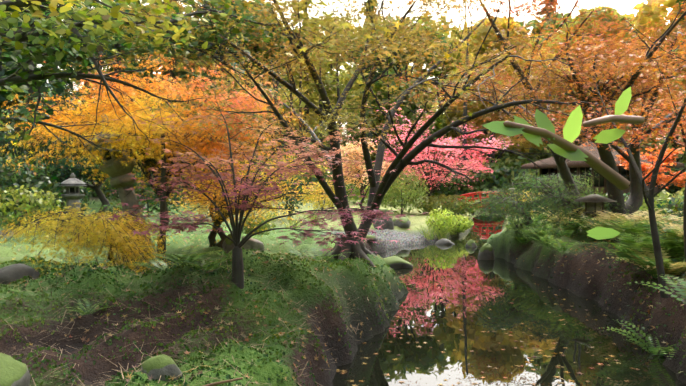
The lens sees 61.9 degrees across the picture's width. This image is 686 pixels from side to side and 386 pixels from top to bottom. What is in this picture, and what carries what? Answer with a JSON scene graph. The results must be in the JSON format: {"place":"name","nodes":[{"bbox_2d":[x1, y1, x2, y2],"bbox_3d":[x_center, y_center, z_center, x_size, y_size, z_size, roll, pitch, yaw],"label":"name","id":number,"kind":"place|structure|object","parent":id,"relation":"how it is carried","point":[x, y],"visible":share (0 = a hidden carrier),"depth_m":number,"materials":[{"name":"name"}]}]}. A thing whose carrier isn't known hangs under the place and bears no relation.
{"place":"outdoors","nodes":[
{"label":"outdoors","id":0,"kind":"place"},
{"bbox_2d":[0,0,273,161],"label":"tree","id":1,"kind":"object","parent":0,"point":[63,56],"depth_m":5.58,"materials":[{"name":"green plant"}]},
{"bbox_2d":[5,0,676,148],"label":"sky","id":2,"kind":"structure","parent":0,"point":[629,4],"materials":[{"name":"white"}]},
{"bbox_2d":[0,191,685,385],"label":"ground","id":3,"kind":"structure","parent":0,"point":[529,256],"depth_m":5.77,"materials":[{"name":"green plant"}]},
{"bbox_2d":[0,353,30,385],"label":"garden rock","id":4,"kind":"object","parent":3,"relation":"on","point":[13,372],"visible":1,"depth_m":3.57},
{"bbox_2d":[0,263,39,285],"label":"garden rock","id":5,"kind":"object","parent":3,"relation":"on","point":[13,272],"visible":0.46,"depth_m":8.16,"materials":[{"name":"grey stone"}]},
{"bbox_2d":[0,256,61,262],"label":"grass","id":6,"kind":"structure","parent":3,"relation":"on","point":[8,259],"depth_m":9.63,"materials":[{"name":"green plant"}]},
{"bbox_2d":[59,173,86,214],"bbox_3d":[-8.084,0.120,17.115,0.827,1.460,0.716,0,1,-16],"label":"stone lantern","id":7,"kind":"object","parent":3,"relation":"on","point":[74,182],"visible":0.83,"depth_m":16.97,"materials":[{"name":"grey stone"}]},
{"bbox_2d":[70,187,77,192],"bbox_3d":[-8.084,-0.090,17.110,0.290,0.160,0.251,0,1,-16],"label":"lantern opening","id":8,"kind":"object","parent":7,"relation":"on","point":[71,189],"visible":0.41,"depth_m":17.00,"materials":[{"name":"black"}]},
{"bbox_2d":[0,202,183,280],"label":"yellow shrub","id":9,"kind":"object","parent":3,"relation":"on","point":[118,237],"depth_m":7.72,"materials":[{"name":"yellow plant"}]},
{"bbox_2d":[0,76,205,214],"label":"tree","id":10,"kind":"object","parent":3,"relation":"on","point":[67,167],"depth_m":18.53,"materials":[{"name":"plant"}]},
{"bbox_2d":[83,113,157,266],"bbox_3d":[-3.467,0.133,9.277,0.787,2.940,0.908,-16,3,-6],"label":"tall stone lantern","id":11,"kind":"object","parent":3,"relation":"on","point":[117,172],"visible":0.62,"depth_m":9.12,"materials":[{"name":"grey stone"}]},
{"bbox_2d":[104,147,122,160],"bbox_3d":[-3.679,-0.637,9.232,0.286,0.180,0.330,-16,3,-6],"label":"tall stone lantern chamber","id":12,"kind":"object","parent":11,"relation":"attached to","point":[107,153],"visible":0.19,"depth_m":9.11,"materials":[{"name":"stone"}]},
{"bbox_2d":[142,127,165,265],"bbox_3d":[-3.136,0.007,8.886,0.771,2.380,0.099,0,1,-4],"label":"tree trunk","id":13,"kind":"object","parent":3,"relation":"on","point":[163,203],"visible":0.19,"depth_m":8.88,"materials":[{"name":"brown wood"}]},
{"bbox_2d":[140,354,182,380],"bbox_3d":[-1.282,1.285,4.049,0.290,0.278,0.242,-1,2,-22],"label":"garden rock","id":14,"kind":"object","parent":3,"relation":"on","point":[158,366],"visible":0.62,"depth_m":3.97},
{"bbox_2d":[0,50,333,264],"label":"maple tree","id":15,"kind":"object","parent":3,"relation":"on","point":[132,93],"depth_m":9.10,"materials":[{"name":"orange plant"}]},
{"bbox_2d":[0,247,389,385],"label":"fallen leaves","id":16,"kind":"object","parent":3,"relation":"on","point":[174,324],"visible":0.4,"depth_m":5.05,"materials":[{"name":"plant"}]},
{"bbox_2d":[222,233,240,253],"bbox_3d":[-2.099,1.070,10.800,0.366,0.601,0.422,0,1,-6],"label":"garden rock","id":17,"kind":"object","parent":3,"relation":"on","point":[228,245],"visible":0.33,"depth_m":10.63,"materials":[{"name":"stone"}]},
{"bbox_2d":[169,140,326,246],"bbox_3d":[-1.889,0.048,11.877,3.606,2.424,3.898,0,1,1],"label":"yellow maple","id":18,"kind":"object","parent":3,"relation":"on","point":[265,178],"depth_m":11.40,"materials":[{"name":"plant"}]},
{"bbox_2d":[241,236,263,250],"bbox_3d":[-1.696,1.071,10.532,0.463,0.555,0.334,-1,2,-39],"label":"garden rock","id":19,"kind":"object","parent":3,"relation":"on","point":[253,243],"visible":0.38,"depth_m":10.40,"materials":[{"name":"grey stone"}]},
{"bbox_2d":[89,78,426,288],"bbox_3d":[-0.847,-0.129,5.896,3.425,2.169,2.448,0,1,1],"label":"maple","id":20,"kind":"object","parent":3,"relation":"on","point":[194,227],"depth_m":5.70,"materials":[{"name":"plant"}]},
{"bbox_2d":[172,145,359,247],"bbox_3d":[-1.395,0.110,11.233,3.937,2.311,2.991,0,1,1],"label":"tree","id":21,"kind":"object","parent":3,"relation":"on","point":[253,216],"depth_m":11.01,"materials":[{"name":"plant"}]},
{"bbox_2d":[0,148,683,234],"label":"shrubs","id":22,"kind":"object","parent":3,"relation":"on","point":[18,199],"depth_m":19.00,"materials":[{"name":"green plant"}]},
{"bbox_2d":[0,248,685,385],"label":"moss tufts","id":23,"kind":"object","parent":3,"relation":"on","point":[173,268],"visible":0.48,"depth_m":5.33,"materials":[{"name":"green plant"}]},
{"bbox_2d":[0,0,685,204],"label":"trees","id":24,"kind":"object","parent":3,"relation":"on","point":[506,166],"depth_m":46.53,"materials":[{"name":"plant"}]},
{"bbox_2d":[0,0,664,182],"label":"tree foliage","id":25,"kind":"object","parent":24,"relation":"attached to","point":[4,72],"visible":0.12,"depth_m":37.47,"materials":[{"name":"plant"}]},
{"bbox_2d":[61,0,641,266],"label":"maple","id":26,"kind":"object","parent":3,"relation":"on","point":[354,28],"depth_m":8.03,"materials":[{"name":"plant"}]},
{"bbox_2d":[328,139,411,208],"bbox_3d":[1.022,-0.721,24.687,3.783,3.182,3.695,0,1,1],"label":"pale maple","id":27,"kind":"object","parent":3,"relation":"on","point":[354,156],"depth_m":24.15,"materials":[{"name":"plant"}]},
{"bbox_2d":[366,235,376,241],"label":"garden rock","id":28,"kind":"object","parent":3,"relation":"on","point":[368,237],"visible":0.31,"depth_m":14.25,"materials":[{"name":"stone"}]},
{"bbox_2d":[66,204,685,356],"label":"ferns","id":29,"kind":"object","parent":3,"relation":"on","point":[634,229],"visible":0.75,"depth_m":7.74,"materials":[{"name":"green plant"}]},
{"bbox_2d":[373,208,393,229],"bbox_3d":[1.218,0.994,17.564,0.613,1.055,0.552,6,3,-16],"label":"garden rock","id":30,"kind":"object","parent":3,"relation":"on","point":[388,224],"visible":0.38,"depth_m":17.35,"materials":[{"name":"grey stone"}]},
{"bbox_2d":[263,205,538,239],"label":"shrubs","id":31,"kind":"object","parent":3,"relation":"on","point":[441,233],"visible":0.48,"depth_m":16.83,"materials":[{"name":"green plant"}]},
{"bbox_2d":[393,216,410,227],"bbox_3d":[1.866,1.001,18.164,0.667,0.538,0.774,1,2,34],"label":"garden rock","id":32,"kind":"object","parent":3,"relation":"on","point":[405,223],"visible":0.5,"depth_m":17.87,"materials":[{"name":"stone"}]},
{"bbox_2d":[370,102,518,206],"bbox_3d":[4.468,-1.505,25.642,7.033,5.042,4.758,0,1,1],"label":"pink maple","id":33,"kind":"object","parent":3,"relation":"on","point":[389,158],"depth_m":25.33,"materials":[{"name":"pink plant"}]},
{"bbox_2d":[445,191,524,209],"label":"red arch bridge","id":34,"kind":"structure","parent":3,"relation":"on","point":[472,195],"depth_m":29.23,"materials":[{"name":"paint"}]},
{"bbox_2d":[450,187,582,245],"bbox_3d":[3.948,0.618,13.040,3.079,1.556,3.079,0,1,1],"label":"shrub","id":35,"kind":"object","parent":3,"relation":"on","point":[510,211],"depth_m":12.74,"materials":[{"name":"green plant"}]},
{"bbox_2d":[390,0,685,230],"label":"maple","id":36,"kind":"object","parent":3,"relation":"on","point":[544,82],"depth_m":11.09,"materials":[{"name":"orange plant"}]},
{"bbox_2d":[486,168,605,225],"bbox_3d":[5.572,0.275,15.373,3.025,1.869,3.355,1,2,36],"label":"shrub","id":37,"kind":"object","parent":3,"relation":"on","point":[546,182],"depth_m":15.08,"materials":[{"name":"green plant"}]},
{"bbox_2d":[499,179,642,245],"bbox_3d":[4.854,0.561,12.097,2.867,1.726,2.624,0,1,1],"label":"shrub","id":38,"kind":"object","parent":3,"relation":"on","point":[553,198],"depth_m":11.82,"materials":[{"name":"green plant"}]},
{"bbox_2d":[496,0,685,216],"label":"maple","id":39,"kind":"object","parent":3,"relation":"on","point":[635,199],"depth_m":10.29,"materials":[{"name":"orange plant"}]},
{"bbox_2d":[499,18,685,297],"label":"maple","id":40,"kind":"object","parent":3,"relation":"on","point":[626,76],"depth_m":6.25,"materials":[{"name":"orange plant"}]},
{"bbox_2d":[574,194,616,217],"bbox_3d":[4.995,0.506,11.365,0.580,0.960,0.580,-1,2,-28],"label":"stone lantern","id":41,"kind":"object","parent":3,"relation":"on","point":[594,198],"visible":0.79,"depth_m":11.24,"materials":[{"name":"grey stone"}]},
{"bbox_2d":[587,202,601,211],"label":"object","id":42,"kind":"object","parent":41,"relation":"on","point":[590,205],"visible":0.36,"depth_m":11.30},
{"bbox_2d":[521,142,684,168],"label":"roof","id":43,"kind":"structure","parent":3,"relation":"on","point":[550,162],"depth_m":33.23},
{"bbox_2d":[615,144,685,187],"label":"red maple","id":44,"kind":"object","parent":3,"relation":"on","point":[676,180],"depth_m":29.19,"materials":[{"name":"plant"}]},
{"bbox_2d":[203,87,643,385],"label":"twig","id":45,"kind":"object","parent":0,"point":[571,129],"depth_m":0.52,"materials":[{"name":"green plant"}]},
{"bbox_2d":[332,210,685,385],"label":"pond water","id":46,"kind":"structure","parent":0,"point":[463,278],"depth_m":6.77,"materials":[{"name":"green liquid"}]},
{"bbox_2d":[0,229,685,385],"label":"fallen leaves","id":47,"kind":"object","parent":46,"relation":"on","point":[244,336],"visible":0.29,"depth_m":5.95,"materials":[{"name":"orange plant"}]},
{"bbox_2d":[383,256,412,268],"bbox_3d":[0.989,1.537,11.950,0.844,0.461,0.600,0,1,-15],"label":"garden rock","id":48,"kind":"object","parent":46,"relation":"in","point":[395,262],"visible":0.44,"depth_m":11.73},
{"bbox_2d":[435,239,453,244],"bbox_3d":[2.902,1.458,16.174,0.609,0.350,0.436,0,1,-5],"label":"garden rock","id":49,"kind":"object","parent":46,"relation":"in","point":[443,242],"visible":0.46,"depth_m":16.03,"materials":[{"name":"grey stone"}]},
{"bbox_2d":[465,239,476,246],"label":"garden rock","id":50,"kind":"object","parent":46,"relation":"in","point":[470,243],"visible":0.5,"depth_m":15.46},
{"bbox_2d":[478,243,494,259],"bbox_3d":[3.292,1.501,13.114,0.371,0.679,0.376,1,2,21],"label":"garden rock","id":51,"kind":"object","parent":46,"relation":"in","point":[486,252],"visible":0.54,"depth_m":13.00,"materials":[{"name":"stone"}]},
{"bbox_2d":[542,167,657,197],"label":"tea house walls","id":52,"kind":"structure","parent":0,"point":[573,171],"depth_m":32.54,"materials":[{"name":"brown wood"}]},
{"bbox_2d":[539,167,660,195],"bbox_3d":[15.428,-0.596,34.644,5.330,2.050,4.130,0,1,-11],"label":"tea house frame","id":53,"kind":"object","parent":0,"point":[578,174],"visible":0.08,"depth_m":32.46,"materials":[{"name":"brown wood"}]}
]}

